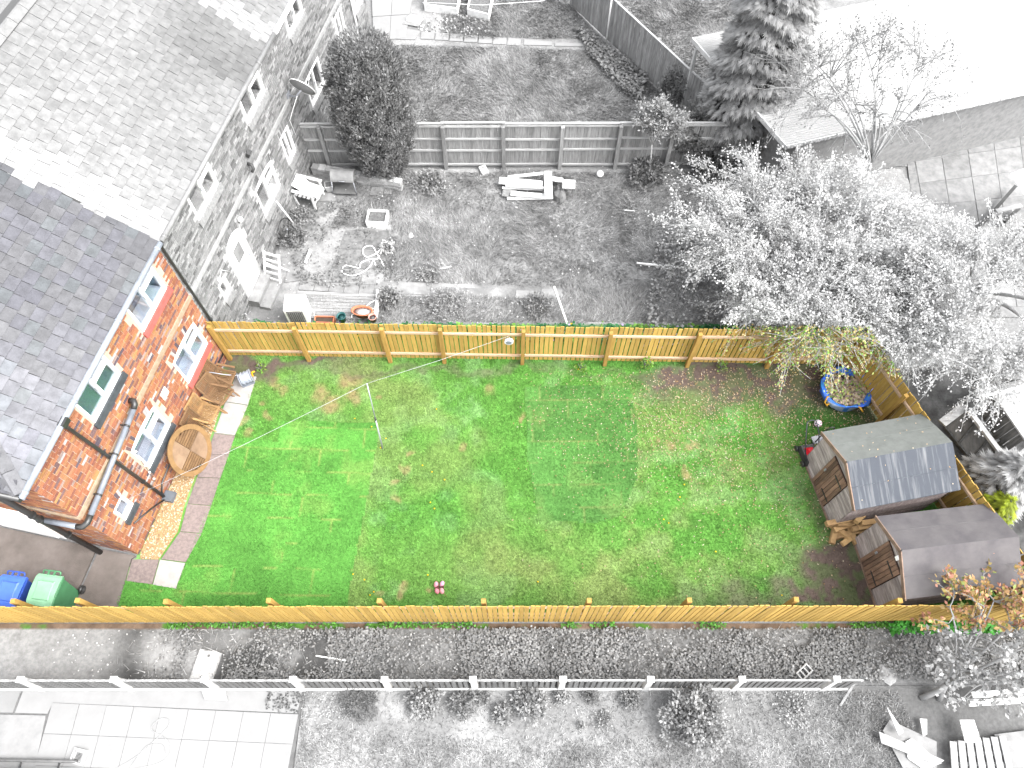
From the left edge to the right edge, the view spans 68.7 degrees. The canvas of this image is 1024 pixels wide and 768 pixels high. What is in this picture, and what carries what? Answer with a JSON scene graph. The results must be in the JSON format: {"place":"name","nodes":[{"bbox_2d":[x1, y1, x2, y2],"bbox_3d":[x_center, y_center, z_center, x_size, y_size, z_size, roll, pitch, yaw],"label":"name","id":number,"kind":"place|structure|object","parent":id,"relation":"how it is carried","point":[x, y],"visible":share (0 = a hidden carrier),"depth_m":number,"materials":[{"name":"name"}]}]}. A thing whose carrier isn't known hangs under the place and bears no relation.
{"place":"outdoors","nodes":[
{"label":"outdoors","id":0,"kind":"place"},
{"bbox_2d":[0,527,135,612],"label":"driveway","id":1,"kind":"structure","parent":0,"point":[31,556],"depth_m":18.05,"materials":[{"name":"concrete"}]},
{"bbox_2d":[0,570,31,606],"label":"wheelie bin","id":2,"kind":"object","parent":1,"relation":"on","point":[12,586],"visible":0.74,"depth_m":16.74,"materials":[{"name":"blue plastic"}]},
{"bbox_2d":[26,569,85,606],"bbox_3d":[-10.442,4.790,17.183,0.644,1.106,0.807,6,62,3],"label":"wheelie bin","id":3,"kind":"object","parent":1,"relation":"on","point":[48,590],"visible":0.98,"depth_m":16.78,"materials":[{"name":"green plastic"}]},
{"bbox_2d":[0,686,303,767],"bbox_3d":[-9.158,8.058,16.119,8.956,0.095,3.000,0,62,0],"label":"front patio","id":4,"kind":"structure","parent":0,"point":[78,718],"depth_m":16.35,"materials":[{"name":"grey concrete"}]},
{"bbox_2d":[126,376,255,588],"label":"garden path","id":5,"kind":"structure","parent":0,"point":[180,549],"depth_m":18.73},
{"bbox_2d":[167,424,211,476],"bbox_3d":[-8.074,1.662,18.786,0.564,1.218,1.320,11,63,6],"label":"round table","id":6,"kind":"object","parent":5,"relation":"on","point":[179,455],"visible":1,"depth_m":18.76,"materials":[{"name":"brown wood"}]},
{"bbox_2d":[183,392,225,431],"bbox_3d":[-7.944,0.735,19.419,0.594,1.021,0.655,14,63,7],"label":"folding chair","id":7,"kind":"object","parent":5,"relation":"on","point":[215,409],"visible":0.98,"depth_m":19.43,"materials":[{"name":"brown wood"}]},
{"bbox_2d":[194,371,239,413],"bbox_3d":[-7.733,0.220,19.707,0.706,0.994,0.655,23,65,12],"label":"folding chair","id":8,"kind":"object","parent":5,"relation":"on","point":[209,396],"visible":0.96,"depth_m":19.65,"materials":[{"name":"brown wood"}]},
{"bbox_2d":[199,359,236,396],"bbox_3d":[-7.734,-0.168,19.913,0.706,0.994,0.655,9,62,5],"label":"folding chair","id":9,"kind":"object","parent":5,"relation":"on","point":[230,374],"visible":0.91,"depth_m":19.90,"materials":[{"name":"brown wood"}]},
{"bbox_2d":[284,187,561,298],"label":"old paving","id":10,"kind":"structure","parent":0,"point":[409,288],"depth_m":21.99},
{"bbox_2d":[372,0,584,46],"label":"paving","id":11,"kind":"structure","parent":0,"point":[384,17],"depth_m":27.05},
{"bbox_2d":[0,0,1023,767],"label":"ground","id":12,"kind":"structure","parent":0,"point":[1012,326],"depth_m":20.62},
{"bbox_2d":[0,162,226,554],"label":"brick house","id":13,"kind":"structure","parent":12,"relation":"on","point":[109,346],"depth_m":15.51,"materials":[{"name":"red brick"}]},
{"bbox_2d":[0,508,66,538],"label":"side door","id":14,"kind":"structure","parent":13,"relation":"in","point":[8,518],"depth_m":17.58,"materials":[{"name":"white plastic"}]},
{"bbox_2d":[75,355,127,429],"bbox_3d":[-8.750,0.072,15.549,0.525,1.110,1.330,11,63,6],"label":"window","id":15,"kind":"structure","parent":13,"relation":"in","point":[106,382],"depth_m":15.71,"materials":[{"name":"white plastic"}]},
{"bbox_2d":[114,495,139,524],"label":"window","id":16,"kind":"structure","parent":13,"relation":"in","point":[122,509],"depth_m":17.42,"materials":[{"name":"white plastic"}]},
{"bbox_2d":[127,266,172,337],"bbox_3d":[-8.266,-1.928,16.608,0.525,1.190,1.340,11,63,6],"label":"window","id":17,"kind":"structure","parent":13,"relation":"in","point":[153,295],"depth_m":16.91,"materials":[{"name":"white plastic"}]},
{"bbox_2d":[131,406,176,473],"bbox_3d":[-8.745,1.256,17.828,0.525,1.253,1.310,11,63,6],"label":"window","id":18,"kind":"structure","parent":13,"relation":"in","point":[152,439],"depth_m":18.12,"materials":[{"name":"white plastic"}]},
{"bbox_2d":[173,322,212,388],"bbox_3d":[-8.256,-0.788,18.865,0.525,1.253,1.340,11,63,6],"label":"window","id":19,"kind":"structure","parent":13,"relation":"in","point":[193,349],"depth_m":19.16,"materials":[{"name":"white plastic"}]},
{"bbox_2d":[0,0,311,348],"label":"grey house","id":20,"kind":"structure","parent":12,"relation":"on","point":[167,124],"depth_m":17.42,"materials":[{"name":"brick"}]},
{"bbox_2d":[188,162,224,227],"bbox_3d":[-7.608,-4.675,18.017,0.525,1.150,1.330,11,63,6],"label":"window","id":21,"kind":"structure","parent":20,"relation":"in","point":[207,185],"depth_m":18.30,"materials":[{"name":"white plastic"}]},
{"bbox_2d":[226,229,259,295],"bbox_3d":[-7.407,-3.368,20.600,0.115,2.140,0.860,11,63,6],"label":"door","id":22,"kind":"structure","parent":20,"relation":"in","point":[238,253],"depth_m":20.57,"materials":[{"name":"white paint"}]},
{"bbox_2d":[240,70,269,130],"bbox_3d":[-6.928,-7.516,19.453,0.525,1.150,1.340,11,63,6],"label":"window","id":23,"kind":"structure","parent":20,"relation":"in","point":[255,99],"depth_m":19.76,"materials":[{"name":"white plastic"}]},
{"bbox_2d":[255,160,284,222],"bbox_3d":[-7.113,-5.554,21.309,0.525,1.273,1.330,11,63,6],"label":"window","id":24,"kind":"structure","parent":20,"relation":"in","point":[268,186],"depth_m":21.60,"materials":[{"name":"white plastic"}]},
{"bbox_2d":[280,125,299,170],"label":"window","id":25,"kind":"structure","parent":20,"relation":"in","point":[292,154],"depth_m":22.28,"materials":[{"name":"white plastic"}]},
{"bbox_2d":[140,378,231,559],"bbox_3d":[-8.187,2.023,19.309,0.665,0.038,5.223,11,63,6],"label":"gravel bed","id":26,"kind":"object","parent":12,"relation":"on","point":[163,527],"visible":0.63,"depth_m":18.60,"materials":[{"name":"beige gravel"}]},
{"bbox_2d":[225,0,369,164],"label":"pale grey house","id":27,"kind":"structure","parent":12,"relation":"on","point":[305,31],"depth_m":22.07,"materials":[{"name":"brick"}]},
{"bbox_2d":[285,0,307,44],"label":"window","id":28,"kind":"structure","parent":27,"relation":"in","point":[295,20],"depth_m":21.13,"materials":[{"name":"white glass"}]},
{"bbox_2d":[305,56,326,114],"bbox_3d":[-6.235,-9.255,23.107,0.525,1.180,1.260,11,63,6],"label":"window","id":29,"kind":"structure","parent":27,"relation":"in","point":[316,80],"depth_m":23.32,"materials":[{"name":"white plastic"}]},
{"bbox_2d":[319,22,418,179],"bbox_3d":[-4.066,-7.974,21.870,2.736,4.967,2.755,0,62,0],"label":"columnar yew","id":30,"kind":"object","parent":12,"relation":"on","point":[371,100],"visible":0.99,"depth_m":20.63,"materials":[{"name":"grey plant"}]},
{"bbox_2d":[0,623,1023,682],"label":"lane","id":31,"kind":"structure","parent":12,"relation":"on","point":[27,650],"depth_m":17.17,"materials":[{"name":"grey gravel"}]},
{"bbox_2d":[189,649,221,678],"bbox_3d":[-6.928,6.381,16.944,0.520,0.078,0.660,9,62,5],"label":"inspection cover","id":32,"kind":"object","parent":31,"relation":"on","point":[199,665],"visible":0.78,"depth_m":16.93,"materials":[{"name":"concrete"}]},
{"bbox_2d":[52,630,1007,681],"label":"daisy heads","id":33,"kind":"object","parent":31,"relation":"on","point":[457,663],"visible":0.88,"depth_m":16.98,"materials":[{"name":"grey plant"}]},
{"bbox_2d":[167,621,995,630],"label":"lane weeds","id":34,"kind":"object","parent":31,"relation":"on","point":[408,624],"visible":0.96,"depth_m":17.32,"materials":[{"name":"green plant"}]},
{"bbox_2d":[141,625,1023,683],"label":"lane ivy","id":35,"kind":"object","parent":31,"relation":"on","point":[735,648],"visible":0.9,"depth_m":16.98,"materials":[{"name":"grey plant"}]},
{"bbox_2d":[110,624,1006,679],"bbox_3d":[1.514,6.118,16.968,20.990,0.204,1.543,0,62,0],"label":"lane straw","id":36,"kind":"object","parent":35,"relation":"on","point":[468,650],"visible":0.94,"depth_m":17.06,"materials":[{"name":"plant"}]},
{"bbox_2d":[884,620,999,636],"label":"lane weeds","id":37,"kind":"object","parent":31,"relation":"on","point":[903,625],"visible":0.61,"depth_m":17.21,"materials":[{"name":"green plant"}]},
{"bbox_2d":[640,133,973,377],"bbox_3d":[7.806,-3.717,19.921,8.548,4.419,7.273,0,62,0],"label":"blossom tree","id":38,"kind":"object","parent":12,"relation":"on","point":[857,215],"visible":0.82,"depth_m":19.25,"materials":[{"name":"grey plant"}]},
{"bbox_2d":[743,0,979,193],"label":"bare tree","id":39,"kind":"object","parent":12,"relation":"on","point":[874,151],"visible":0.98,"depth_m":19.40,"materials":[{"name":"grey plant"}]},
{"bbox_2d":[838,198,1023,437],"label":"blossom tree","id":40,"kind":"object","parent":12,"relation":"on","point":[1010,265],"visible":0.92,"depth_m":17.79,"materials":[{"name":"grey plant"}]},
{"bbox_2d":[907,136,1023,316],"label":"paved yard","id":41,"kind":"structure","parent":12,"relation":"on","point":[971,180],"depth_m":23.66,"materials":[{"name":"white concrete"}]},
{"bbox_2d":[975,169,1023,286],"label":"timber arbour","id":42,"kind":"object","parent":41,"relation":"on","point":[1018,176],"visible":0.48,"depth_m":22.58,"materials":[{"name":"white paint"}]},
{"bbox_2d":[125,354,997,621],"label":"lawn","id":43,"kind":"structure","parent":0,"point":[836,557],"depth_m":18.96,"materials":[{"name":"green plant"}]},
{"bbox_2d":[117,420,377,606],"bbox_3d":[-6.412,3.121,18.694,5.800,0.003,4.850,0,62,0],"label":"turf patch","id":44,"kind":"object","parent":43,"relation":"on","point":[207,592],"visible":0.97,"depth_m":18.48,"materials":[{"name":"green plant"}]},
{"bbox_2d":[0,597,1023,622],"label":"timber fence","id":45,"kind":"object","parent":43,"relation":"on","point":[173,611],"visible":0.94,"depth_m":16.54,"materials":[{"name":"wood"}]},
{"bbox_2d":[206,321,868,368],"bbox_3d":[0.574,-0.995,19.904,17.046,1.769,0.197,1,62,0],"label":"timber fence","id":46,"kind":"object","parent":43,"relation":"on","point":[438,334],"visible":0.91,"depth_m":19.87,"materials":[{"name":"wood"}]},
{"bbox_2d":[524,384,637,522],"bbox_3d":[1.820,1.738,19.429,2.950,0.003,3.850,0,62,0],"label":"turf patch","id":47,"kind":"object","parent":43,"relation":"on","point":[574,428],"visible":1,"depth_m":19.43,"materials":[{"name":"green plant"}]},
{"bbox_2d":[512,367,950,605],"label":"fallen leaves","id":48,"kind":"object","parent":43,"relation":"on","point":[712,437],"visible":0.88,"depth_m":19.76,"materials":[{"name":"brown plant"}]},
{"bbox_2d":[820,366,872,411],"bbox_3d":[8.902,0.148,19.979,1.406,0.548,1.259,14,63,7],"label":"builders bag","id":49,"kind":"object","parent":43,"relation":"on","point":[853,395],"visible":0.91,"depth_m":19.82,"materials":[{"name":"plastic"}]},
{"bbox_2d":[805,414,960,522],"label":"garden shed","id":50,"kind":"structure","parent":43,"relation":"on","point":[847,484],"depth_m":17.31,"materials":[{"name":"grey wood"}]},
{"bbox_2d":[812,456,847,505],"bbox_3d":[7.673,2.376,18.152,0.058,1.527,0.740,-10,63,-5],"label":"door","id":51,"kind":"structure","parent":50,"relation":"in","point":[830,480],"depth_m":18.07,"materials":[{"name":"brown wood"}]},
{"bbox_2d":[839,331,1023,610],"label":"timber fence","id":52,"kind":"object","parent":43,"relation":"on","point":[899,401],"visible":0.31,"depth_m":18.78,"materials":[{"name":"wood"}]},
{"bbox_2d":[854,504,1022,605],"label":"garden shed","id":53,"kind":"structure","parent":43,"relation":"on","point":[906,557],"depth_m":16.36,"materials":[{"name":"wood"}]},
{"bbox_2d":[860,541,899,588],"bbox_3d":[8.430,4.178,17.192,0.058,1.529,0.740,-6,62,-3],"label":"door","id":54,"kind":"structure","parent":53,"relation":"in","point":[880,565],"depth_m":17.12,"materials":[{"name":"brown wood"}]},
{"bbox_2d":[232,166,995,364],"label":"neighbour lawn","id":55,"kind":"structure","parent":0,"point":[324,257],"depth_m":22.50,"materials":[{"name":"grey plant"}]},
{"bbox_2d":[276,221,311,248],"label":"bush","id":56,"kind":"object","parent":55,"relation":"on","point":[295,241],"visible":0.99,"depth_m":22.37,"materials":[{"name":"grey plant"}]},
{"bbox_2d":[283,294,314,325],"bbox_3d":[-5.928,-2.047,20.999,0.711,0.800,0.562,-2,62,-1],"label":"appliance","id":57,"kind":"object","parent":55,"relation":"on","point":[296,308],"visible":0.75,"depth_m":20.71,"materials":[{"name":"white plastic"}]},
{"bbox_2d":[291,174,324,209],"bbox_3d":[-6.366,-6.018,22.988,0.890,1.013,0.730,16,63,8],"label":"garden armchair","id":58,"kind":"object","parent":55,"relation":"on","point":[297,192],"visible":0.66,"depth_m":22.97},
{"bbox_2d":[291,174,324,199],"bbox_3d":[-6.262,-6.031,22.912,0.854,0.438,0.484,16,63,8],"label":"cloth","id":59,"kind":"object","parent":58,"relation":"on","point":[303,184],"visible":1,"depth_m":22.91,"materials":[{"name":"white fabric"}]},
{"bbox_2d":[297,291,375,318],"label":"timber deck","id":60,"kind":"structure","parent":55,"relation":"on","point":[332,295],"depth_m":21.54,"materials":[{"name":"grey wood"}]},
{"bbox_2d":[289,189,398,287],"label":"soil weeds","id":61,"kind":"object","parent":55,"relation":"on","point":[343,262],"visible":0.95,"depth_m":22.26,"materials":[{"name":"grey plant"}]},
{"bbox_2d":[330,168,357,195],"bbox_3d":[-5.222,-6.339,23.295,0.781,0.762,0.652,3,62,1],"label":"barbecue","id":62,"kind":"object","parent":55,"relation":"on","point":[343,179],"visible":1,"depth_m":23.06,"materials":[{"name":"grey metal"}]},
{"bbox_2d":[311,163,403,190],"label":"brick wall","id":63,"kind":"structure","parent":55,"relation":"on","point":[323,171],"depth_m":23.51,"materials":[{"name":"grey brick"}]},
{"bbox_2d":[365,209,388,228],"bbox_3d":[-4.105,-5.042,22.879,0.620,0.280,0.510,4,62,2],"label":"planter box","id":64,"kind":"object","parent":55,"relation":"on","point":[377,218],"visible":1,"depth_m":22.82,"materials":[{"name":"grey soil"}]},
{"bbox_2d":[410,168,449,195],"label":"leafy clump","id":65,"kind":"object","parent":55,"relation":"on","point":[434,178],"visible":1,"depth_m":23.50,"materials":[{"name":"grey plant"}]},
{"bbox_2d":[420,284,469,321],"bbox_3d":[-1.922,-2.336,21.450,1.459,0.304,1.378,0,62,0],"label":"flowering clump","id":66,"kind":"object","parent":55,"relation":"on","point":[432,304],"visible":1,"depth_m":21.45,"materials":[{"name":"grey plant"}]},
{"bbox_2d":[252,318,769,346],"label":"border plants","id":67,"kind":"object","parent":55,"relation":"on","point":[638,325],"visible":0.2,"depth_m":21.01,"materials":[{"name":"green plant"}]},
{"bbox_2d":[299,121,747,169],"bbox_3d":[0.410,-7.369,23.236,13.680,1.835,0.210,0,62,0],"label":"panel fence","id":68,"kind":"object","parent":55,"relation":"on","point":[525,133],"visible":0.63,"depth_m":23.21,"materials":[{"name":"grey wood"}]},
{"bbox_2d":[519,291,552,322],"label":"leafy clump","id":69,"kind":"object","parent":55,"relation":"on","point":[539,296],"visible":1,"depth_m":21.38,"materials":[{"name":"grey plant"}]},
{"bbox_2d":[625,150,671,191],"bbox_3d":[4.329,-6.781,23.598,1.491,0.660,1.605,0,62,0],"label":"leafy shrub","id":70,"kind":"object","parent":55,"relation":"on","point":[657,176],"visible":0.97,"depth_m":23.52,"materials":[{"name":"grey plant"}]},
{"bbox_2d":[631,89,693,167],"bbox_3d":[4.395,-7.438,22.648,1.818,3.038,1.710,0,62,0],"label":"tree","id":71,"kind":"object","parent":55,"relation":"on","point":[661,112],"visible":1,"depth_m":21.82,"materials":[{"name":"grey plant"}]},
{"bbox_2d":[680,146,741,187],"bbox_3d":[6.229,-7.061,23.520,1.772,1.058,1.902,41,69,19],"label":"evergreen shrub","id":72,"kind":"object","parent":55,"relation":"on","point":[715,159],"visible":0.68,"depth_m":23.31,"materials":[{"name":"grey plant"}]},
{"bbox_2d":[642,188,979,352],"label":"under weeds","id":73,"kind":"object","parent":55,"relation":"on","point":[651,305],"visible":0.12,"depth_m":21.71,"materials":[{"name":"grey plant"}]},
{"bbox_2d":[714,227,1006,396],"bbox_3d":[8.728,-1.615,19.170,7.106,3.744,4.652,0,62,0],"label":"blossom tree","id":74,"kind":"object","parent":55,"relation":"on","point":[803,294],"visible":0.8,"depth_m":18.24,"materials":[{"name":"grey plant"}]},
{"bbox_2d":[353,0,906,165],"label":"lawn","id":75,"kind":"structure","parent":0,"point":[417,7],"depth_m":26.47,"materials":[{"name":"plant"}]},
{"bbox_2d":[424,0,460,14],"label":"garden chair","id":76,"kind":"object","parent":75,"relation":"on","point":[437,6],"visible":1,"depth_m":27.50,"materials":[{"name":"white plastic"}]},
{"bbox_2d":[467,0,492,20],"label":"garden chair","id":77,"kind":"object","parent":75,"relation":"on","point":[481,9],"visible":1,"depth_m":27.39,"materials":[{"name":"white plastic"}]},
{"bbox_2d":[440,0,601,38],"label":"rough grass","id":78,"kind":"structure","parent":75,"relation":"on","point":[514,15],"depth_m":27.32,"materials":[{"name":"grey plant"}]},
{"bbox_2d":[573,24,648,100],"bbox_3d":[3.393,-11.372,26.209,1.329,0.321,4.305,-32,67,-16],"label":"ivy bed","id":79,"kind":"object","parent":75,"relation":"on","point":[617,60],"visible":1,"depth_m":26.07,"materials":[{"name":"grey plant"}]},
{"bbox_2d":[570,0,710,115],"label":"boundary fence","id":80,"kind":"object","parent":75,"relation":"on","point":[625,31],"visible":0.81,"depth_m":25.43,"materials":[{"name":"grey wood"}]},
{"bbox_2d":[658,60,690,107],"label":"climbing shrub","id":81,"kind":"object","parent":75,"relation":"on","point":[665,84],"visible":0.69,"depth_m":24.53,"materials":[{"name":"grey plant"}]},
{"bbox_2d":[667,95,716,161],"bbox_3d":[5.568,-7.854,23.251,1.888,2.264,1.896,0,62,0],"label":"evergreen shrub","id":82,"kind":"object","parent":75,"relation":"on","point":[695,118],"visible":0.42,"depth_m":23.00,"materials":[{"name":"grey plant"}]},
{"bbox_2d":[696,0,829,170],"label":"tall conifer","id":83,"kind":"object","parent":75,"relation":"on","point":[766,26],"visible":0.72,"depth_m":20.97,"materials":[{"name":"grey plant"}]},
{"bbox_2d":[681,0,1023,189],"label":"white roofed building","id":84,"kind":"structure","parent":75,"relation":"on","point":[989,34],"depth_m":22.84,"materials":[{"name":"paint"}]},
{"bbox_2d":[294,686,1023,767],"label":"front lawn","id":85,"kind":"structure","parent":0,"point":[943,727],"depth_m":16.40,"materials":[{"name":"grey plant"}]},
{"bbox_2d":[335,676,380,727],"bbox_3d":[-3.335,7.039,16.479,1.013,0.315,0.986,-17,63,-9],"label":"bed shrub","id":86,"kind":"object","parent":85,"relation":"on","point":[367,706],"visible":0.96,"depth_m":16.48,"materials":[{"name":"grey plant"}]},
{"bbox_2d":[402,682,445,723],"bbox_3d":[-1.981,6.912,16.424,0.871,0.524,0.912,20,64,10],"label":"bed shrub","id":87,"kind":"object","parent":85,"relation":"on","point":[415,709],"visible":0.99,"depth_m":16.36,"materials":[{"name":"grey plant"}]},
{"bbox_2d":[0,676,863,691],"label":"slatted fence","id":88,"kind":"object","parent":85,"relation":"on","point":[117,683],"visible":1,"depth_m":16.29,"materials":[{"name":"white wood"}]},
{"bbox_2d":[445,686,478,722],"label":"bed shrub","id":89,"kind":"object","parent":85,"relation":"on","point":[465,707],"visible":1,"depth_m":16.39,"materials":[{"name":"grey plant"}]},
{"bbox_2d":[509,685,550,726],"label":"bed shrub","id":90,"kind":"object","parent":85,"relation":"on","point":[527,703],"visible":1,"depth_m":16.34,"materials":[{"name":"grey plant"}]},
{"bbox_2d":[656,676,731,761],"bbox_3d":[3.877,7.076,15.899,1.610,1.293,1.695,0,62,0],"label":"bushy shrub","id":91,"kind":"object","parent":85,"relation":"on","point":[691,710],"visible":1,"depth_m":15.79,"materials":[{"name":"grey plant"}]},
{"bbox_2d":[772,690,815,732],"bbox_3d":[6.221,7.084,16.484,0.900,0.264,0.951,26,65,13],"label":"grass clump","id":92,"kind":"object","parent":85,"relation":"on","point":[803,706],"visible":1,"depth_m":16.44,"materials":[{"name":"grey plant"}]},
{"bbox_2d":[882,720,936,767],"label":"sheet board","id":93,"kind":"object","parent":85,"relation":"on","point":[929,745],"visible":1,"depth_m":16.20,"materials":[{"name":"white"}]},
{"bbox_2d":[905,738,940,767],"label":"sheet board","id":94,"kind":"object","parent":93,"relation":"on","point":[921,763],"visible":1,"depth_m":15.99,"materials":[{"name":"white wood"}]},
{"bbox_2d":[879,732,943,764],"bbox_3d":[8.507,7.832,15.997,1.357,0.075,0.205,22,64,11],"label":"sheet board","id":95,"kind":"object","parent":94,"relation":"on","point":[887,740],"visible":1,"depth_m":16.00,"materials":[{"name":"white wood"}]},
{"bbox_2d":[911,558,1023,718],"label":"maple tree","id":96,"kind":"object","parent":85,"relation":"on","point":[956,678],"visible":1,"depth_m":15.46,"materials":[{"name":"grey plant"}]},
{"bbox_2d":[949,720,1012,767],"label":"wooden pallet","id":97,"kind":"object","parent":85,"relation":"on","point":[971,737],"visible":1,"depth_m":15.97,"materials":[{"name":"white wood"}]},
{"bbox_2d":[994,731,1023,767],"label":"sheet board","id":98,"kind":"object","parent":85,"relation":"on","point":[1016,745],"visible":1,"depth_m":16.12,"materials":[{"name":"white"}]},
{"bbox_2d":[618,0,733,87],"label":"rough grass","id":99,"kind":"structure","parent":0,"point":[705,26],"depth_m":27.35,"materials":[{"name":"grey plant"}]},
{"bbox_2d":[858,365,1023,602],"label":"side ground","id":100,"kind":"structure","parent":0,"point":[937,401],"depth_m":20.21,"materials":[{"name":"grey soil"}]},
{"bbox_2d":[943,411,996,460],"bbox_3d":[11.976,1.651,19.128,0.599,0.526,2.279,-22,64,-11],"label":"old panel fence","id":101,"kind":"object","parent":100,"relation":"on","point":[968,443],"visible":0.31,"depth_m":19.32,"materials":[{"name":"grey wood"}]},
{"bbox_2d":[944,447,1023,525],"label":"feathery conifer","id":102,"kind":"object","parent":100,"relation":"on","point":[988,473],"visible":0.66,"depth_m":17.57,"materials":[{"name":"grey plant"}]},
{"bbox_2d":[952,490,1017,528],"bbox_3d":[11.345,3.071,17.808,1.281,1.854,1.166,40,69,19],"label":"golden conifer","id":103,"kind":"object","parent":100,"relation":"on","point":[1005,507],"visible":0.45,"depth_m":17.20,"materials":[{"name":"yellow plant"}]},
{"bbox_2d":[967,380,1023,453],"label":"open shelter","id":104,"kind":"object","parent":100,"relation":"on","point":[1015,419],"visible":0.46,"depth_m":18.34,"materials":[{"name":"fabric"}]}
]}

